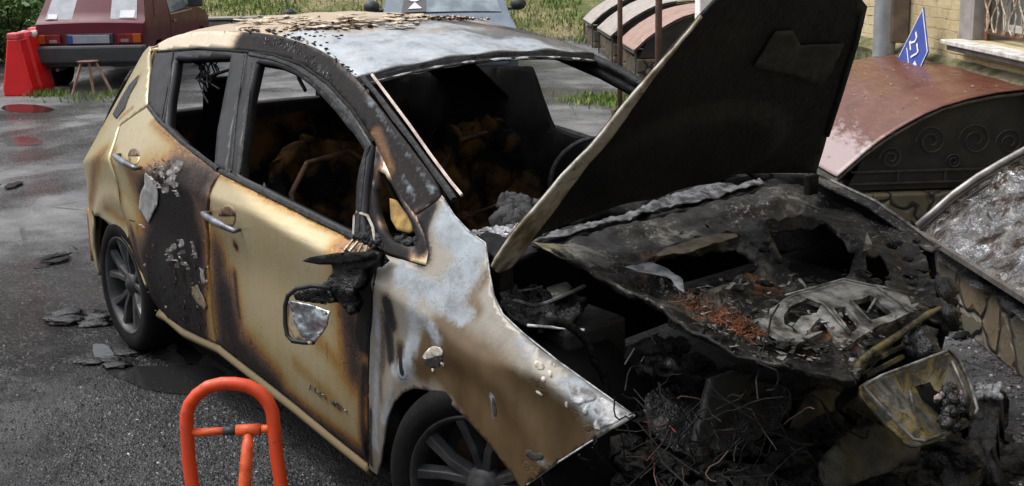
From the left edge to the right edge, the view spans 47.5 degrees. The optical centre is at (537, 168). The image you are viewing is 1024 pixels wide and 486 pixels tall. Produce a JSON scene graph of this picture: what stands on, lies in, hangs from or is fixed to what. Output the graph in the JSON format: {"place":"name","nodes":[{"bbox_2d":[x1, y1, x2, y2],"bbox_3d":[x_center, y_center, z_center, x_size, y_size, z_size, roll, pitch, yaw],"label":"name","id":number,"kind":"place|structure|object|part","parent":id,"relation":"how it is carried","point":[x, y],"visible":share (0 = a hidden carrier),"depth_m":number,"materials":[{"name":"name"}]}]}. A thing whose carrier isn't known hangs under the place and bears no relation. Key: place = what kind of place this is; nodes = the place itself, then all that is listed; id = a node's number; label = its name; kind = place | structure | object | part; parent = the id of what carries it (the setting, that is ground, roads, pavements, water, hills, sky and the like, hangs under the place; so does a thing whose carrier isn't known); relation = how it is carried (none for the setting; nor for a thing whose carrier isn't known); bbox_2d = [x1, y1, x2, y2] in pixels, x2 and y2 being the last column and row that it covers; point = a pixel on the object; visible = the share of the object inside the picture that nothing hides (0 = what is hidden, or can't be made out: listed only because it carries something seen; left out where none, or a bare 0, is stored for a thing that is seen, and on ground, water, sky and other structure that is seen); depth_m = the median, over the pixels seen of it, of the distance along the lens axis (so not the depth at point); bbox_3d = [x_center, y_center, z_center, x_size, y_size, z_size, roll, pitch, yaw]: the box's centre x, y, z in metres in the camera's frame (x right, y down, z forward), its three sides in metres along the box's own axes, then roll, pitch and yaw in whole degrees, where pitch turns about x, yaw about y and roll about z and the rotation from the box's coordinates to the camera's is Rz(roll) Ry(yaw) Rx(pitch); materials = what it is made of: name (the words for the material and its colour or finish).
{"place":"outdoors","nodes":[
{"label":"outdoors","id":0,"kind":"place"},
{"bbox_2d":[18,0,693,36],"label":"grass bank","id":1,"kind":"structure","parent":0,"point":[587,6],"depth_m":22.50,"materials":[{"name":"green plant"}]},
{"bbox_2d":[204,0,584,39],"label":"dry grass","id":2,"kind":"structure","parent":1,"relation":"on","point":[551,24],"depth_m":22.18,"materials":[{"name":"green plant"}]},
{"bbox_2d":[0,36,1023,485],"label":"ground","id":3,"kind":"structure","parent":0,"point":[42,208],"depth_m":5.82,"materials":[{"name":"grey asphalt"}]},
{"bbox_2d":[0,181,23,188],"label":"charred scrap","id":4,"kind":"object","parent":3,"relation":"on","point":[13,184],"visible":1,"depth_m":9.12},
{"bbox_2d":[0,3,39,56],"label":"leafy bush","id":5,"kind":"object","parent":3,"relation":"on","point":[4,26],"visible":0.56,"depth_m":17.94,"materials":[{"name":"green plant"}]},
{"bbox_2d":[0,0,45,63],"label":"leafy bush","id":6,"kind":"object","parent":3,"relation":"on","point":[20,10],"visible":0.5,"depth_m":17.96,"materials":[{"name":"green plant"}]},
{"bbox_2d":[4,137,42,145],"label":"puddle","id":7,"kind":"object","parent":3,"relation":"on","point":[21,141],"visible":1,"depth_m":11.19,"materials":[{"name":"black liquid"}]},
{"bbox_2d":[2,104,53,111],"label":"puddle","id":8,"kind":"object","parent":3,"relation":"on","point":[24,108],"visible":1,"depth_m":13.40,"materials":[{"name":"red liquid"}]},
{"bbox_2d":[3,29,54,95],"bbox_3d":[-6.468,-1.352,14.733,0.390,0.780,0.600,0,11,4],"label":"road barrier","id":9,"kind":"object","parent":3,"relation":"on","point":[25,69],"visible":0.95,"depth_m":14.50,"materials":[{"name":"red plastic"}]},
{"bbox_2d":[27,26,56,85],"bbox_3d":[-6.624,-1.524,15.596,0.390,0.780,0.600,-2,11,-4],"label":"road barrier","id":10,"kind":"object","parent":3,"relation":"on","point":[34,28],"visible":0.11,"depth_m":15.23,"materials":[{"name":"red plastic"}]},
{"bbox_2d":[34,246,77,268],"bbox_3d":[-2.915,0.530,7.023,0.191,0.042,0.378,-2,11,-8],"label":"charred scrap","id":11,"kind":"object","parent":3,"relation":"on","point":[55,257],"visible":1,"depth_m":6.99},
{"bbox_2d":[41,308,112,327],"bbox_3d":[-2.311,0.749,5.921,0.418,0.060,0.275,1,12,10],"label":"charred scrap","id":12,"kind":"object","parent":3,"relation":"on","point":[95,318],"visible":0.98,"depth_m":5.86,"materials":[{"name":"plastic"}]},
{"bbox_2d":[71,60,113,94],"bbox_3d":[-5.583,-1.143,14.540,0.480,0.437,0.256,-7,13,-29],"label":"stool","id":13,"kind":"object","parent":3,"relation":"on","point":[81,62],"visible":0.94,"depth_m":14.51,"materials":[{"name":"wood"}]},
{"bbox_2d":[71,347,143,368],"bbox_3d":[-1.972,0.855,5.343,0.338,0.050,0.274,1,12,10],"label":"charred scrap","id":14,"kind":"object","parent":3,"relation":"on","point":[115,362],"visible":1,"depth_m":5.29,"materials":[{"name":"plastic"}]},
{"bbox_2d":[35,0,208,84],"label":"parked hatchback","id":15,"kind":"object","parent":3,"relation":"on","point":[111,33],"visible":0.69,"depth_m":14.94,"materials":[{"name":"red paint"}]},
{"bbox_3d":[-5.749,-2.132,15.063,1.160,0.368,0.312,-1,11,-2],"label":"rear window","id":16,"kind":"part","parent":15,"relation":"part of","materials":[{"name":"glass"}]},
{"bbox_3d":[-5.133,-2.281,15.708,0.093,0.380,0.680,-1,11,-2],"label":"side window","id":17,"kind":"part","parent":15,"relation":"part of","materials":[{"name":"clear glass"}]},
{"bbox_3d":[-5.172,-2.470,16.649,0.093,0.380,1.120,-1,11,-2],"label":"side window","id":18,"kind":"part","parent":15,"relation":"part of","materials":[{"name":"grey glass"}]},
{"bbox_2d":[18,15,273,29],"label":"retaining wall","id":19,"kind":"structure","parent":3,"relation":"on","point":[217,20],"depth_m":19.95,"materials":[{"name":"concrete"}]},
{"bbox_2d":[7,334,303,482],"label":"glass bits","id":20,"kind":"object","parent":3,"relation":"on","point":[130,433],"visible":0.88,"depth_m":4.53,"materials":[{"name":"clear glass"}]},
{"bbox_2d":[93,343,223,393],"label":"puddle","id":21,"kind":"object","parent":3,"relation":"on","point":[166,379],"visible":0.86,"depth_m":5.14,"materials":[{"name":"black liquid"}]},
{"bbox_2d":[0,302,344,485],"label":"char crumbs","id":22,"kind":"object","parent":3,"relation":"on","point":[256,448],"visible":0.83,"depth_m":4.41,"materials":[{"name":"black"}]},
{"bbox_2d":[176,339,202,364],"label":"puddle","id":23,"kind":"object","parent":3,"relation":"on","point":[189,354],"visible":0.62,"depth_m":5.41,"materials":[{"name":"black liquid"}]},
{"bbox_2d":[179,377,287,485],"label":"parking barrier","id":24,"kind":"object","parent":3,"relation":"on","point":[261,394],"visible":1,"depth_m":3.53,"materials":[{"name":"metal"}]},
{"bbox_2d":[22,35,628,108],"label":"weeds","id":25,"kind":"object","parent":3,"relation":"on","point":[611,98],"visible":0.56,"depth_m":13.85,"materials":[{"name":"green plant"}]},
{"bbox_2d":[363,0,525,66],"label":"parked saloon","id":26,"kind":"object","parent":3,"relation":"on","point":[496,11],"visible":0.18,"depth_m":15.14,"materials":[{"name":"silver metal"}]},
{"bbox_2d":[83,0,1011,485],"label":"burnt hatchback","id":27,"kind":"object","parent":3,"relation":"on","point":[413,250],"visible":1,"depth_m":3.64,"materials":[{"name":"paint"}]},
{"bbox_3d":[-1.507,0.068,5.021,0.418,1.164,1.296,-10,15,-38],"label":"rear door","id":28,"kind":"part","parent":27,"relation":"part of","materials":[{"name":"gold metal"}]},
{"bbox_3d":[-0.862,0.252,4.251,0.432,1.240,1.474,-10,15,-38],"label":"front door","id":29,"kind":"part","parent":27,"relation":"part of","materials":[{"name":"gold metal"}]},
{"bbox_3d":[-0.453,0.115,3.658,0.130,0.299,0.505,-7,13,-27],"label":"quarter window frame","id":30,"kind":"part","parent":27,"relation":"part of","materials":[{"name":"paint"}]},
{"bbox_3d":[-0.398,-0.462,5.728,0.886,0.379,0.230,10,16,43],"label":"sooted window","id":31,"kind":"part","parent":27,"relation":"part of","materials":[{"name":"black glass"}]},
{"bbox_3d":[0.430,0.265,5.169,0.092,0.816,1.230,-10,15,-38],"label":"front door","id":32,"kind":"part","parent":27,"relation":"part of","materials":[{"name":"black metal"}]},
{"bbox_3d":[0.718,-0.085,4.596,0.506,0.308,0.128,8,14,38],"label":"quarter window frame","id":33,"kind":"part","parent":27,"relation":"part of","materials":[{"name":"black metal"}]},
{"bbox_2d":[582,0,635,47],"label":"hatch cover","id":34,"kind":"object","parent":3,"relation":"on","point":[600,13],"visible":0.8,"depth_m":19.87,"materials":[{"name":"metal"}]},
{"bbox_2d":[611,0,622,116],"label":"rusty post","id":35,"kind":"object","parent":3,"relation":"on","point":[619,43],"visible":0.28,"depth_m":11.58,"materials":[{"name":"brown metal"}]},
{"bbox_2d":[597,0,694,62],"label":"hatch cover","id":36,"kind":"object","parent":3,"relation":"on","point":[636,12],"visible":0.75,"depth_m":17.58,"materials":[{"name":"metal"}]},
{"bbox_2d":[655,0,661,64],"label":"rusty post","id":37,"kind":"object","parent":3,"relation":"on","point":[658,30],"visible":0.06,"depth_m":11.07,"materials":[{"name":"brown metal"}]},
{"bbox_2d":[623,3,694,78],"bbox_3d":[1.819,-1.743,15.745,1.288,0.922,1.440,-2,11,-4],"label":"hatch cover","id":38,"kind":"object","parent":3,"relation":"on","point":[677,21],"visible":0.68,"depth_m":15.13,"materials":[{"name":"metal"}]},
{"bbox_2d":[695,0,711,17],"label":"pillar","id":39,"kind":"structure","parent":3,"relation":"on","point":[700,5],"depth_m":13.32,"materials":[{"name":"white paint"}]},
{"bbox_2d":[792,54,1023,231],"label":"hatch cover","id":40,"kind":"object","parent":3,"relation":"on","point":[914,172],"visible":0.71,"depth_m":7.24,"materials":[{"name":"metal"}]},
{"bbox_2d":[897,7,928,65],"bbox_3d":[2.826,-0.959,8.668,0.125,0.483,0.519,-2,11,-5],"label":"road sign","id":41,"kind":"object","parent":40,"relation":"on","point":[915,50],"visible":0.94,"depth_m":8.65,"materials":[{"name":"blue metal"}]},
{"bbox_2d":[839,64,995,134],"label":"leaf litter","id":42,"kind":"object","parent":40,"relation":"on","point":[891,83],"visible":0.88,"depth_m":7.93,"materials":[{"name":"brown plant"}]},
{"bbox_2d":[854,0,1023,126],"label":"brick house","id":43,"kind":"structure","parent":3,"relation":"on","point":[984,37],"depth_m":8.14,"materials":[{"name":"beige brick"}]},
{"bbox_2d":[872,0,909,56],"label":"drainpipe","id":44,"kind":"object","parent":43,"relation":"attached to","point":[891,25],"visible":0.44,"depth_m":9.26,"materials":[{"name":"metal"}]},
{"bbox_2d":[1001,0,1023,33],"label":"window","id":45,"kind":"structure","parent":43,"relation":"in","point":[1010,6],"depth_m":8.02,"materials":[{"name":"grey glass"}]},
{"bbox_2d":[952,328,971,339],"bbox_3d":[2.058,0.785,5.493,0.236,0.048,0.120,-2,11,-5],"label":"charred scrap","id":46,"kind":"object","parent":3,"relation":"on","point":[961,335],"visible":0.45,"depth_m":5.46,"materials":[{"name":"black"}]},
{"bbox_2d":[915,147,1023,377],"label":"hatch cover","id":47,"kind":"object","parent":3,"relation":"on","point":[976,233],"visible":0.92,"depth_m":5.51,"materials":[{"name":"metal"}]},
{"bbox_2d":[946,337,1023,485],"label":"ash rubble","id":48,"kind":"object","parent":3,"relation":"on","point":[976,351],"visible":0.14,"depth_m":5.00,"materials":[{"name":"grey"}]},
{"bbox_2d":[948,332,1023,485],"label":"charred rubble","id":49,"kind":"object","parent":3,"relation":"on","point":[1012,373],"visible":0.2,"depth_m":4.97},
{"bbox_2d":[999,432,1023,481],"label":"charred scrap","id":50,"kind":"object","parent":3,"relation":"on","point":[1011,467],"visible":0.33,"depth_m":4.13,"materials":[{"name":"black"}]}
]}

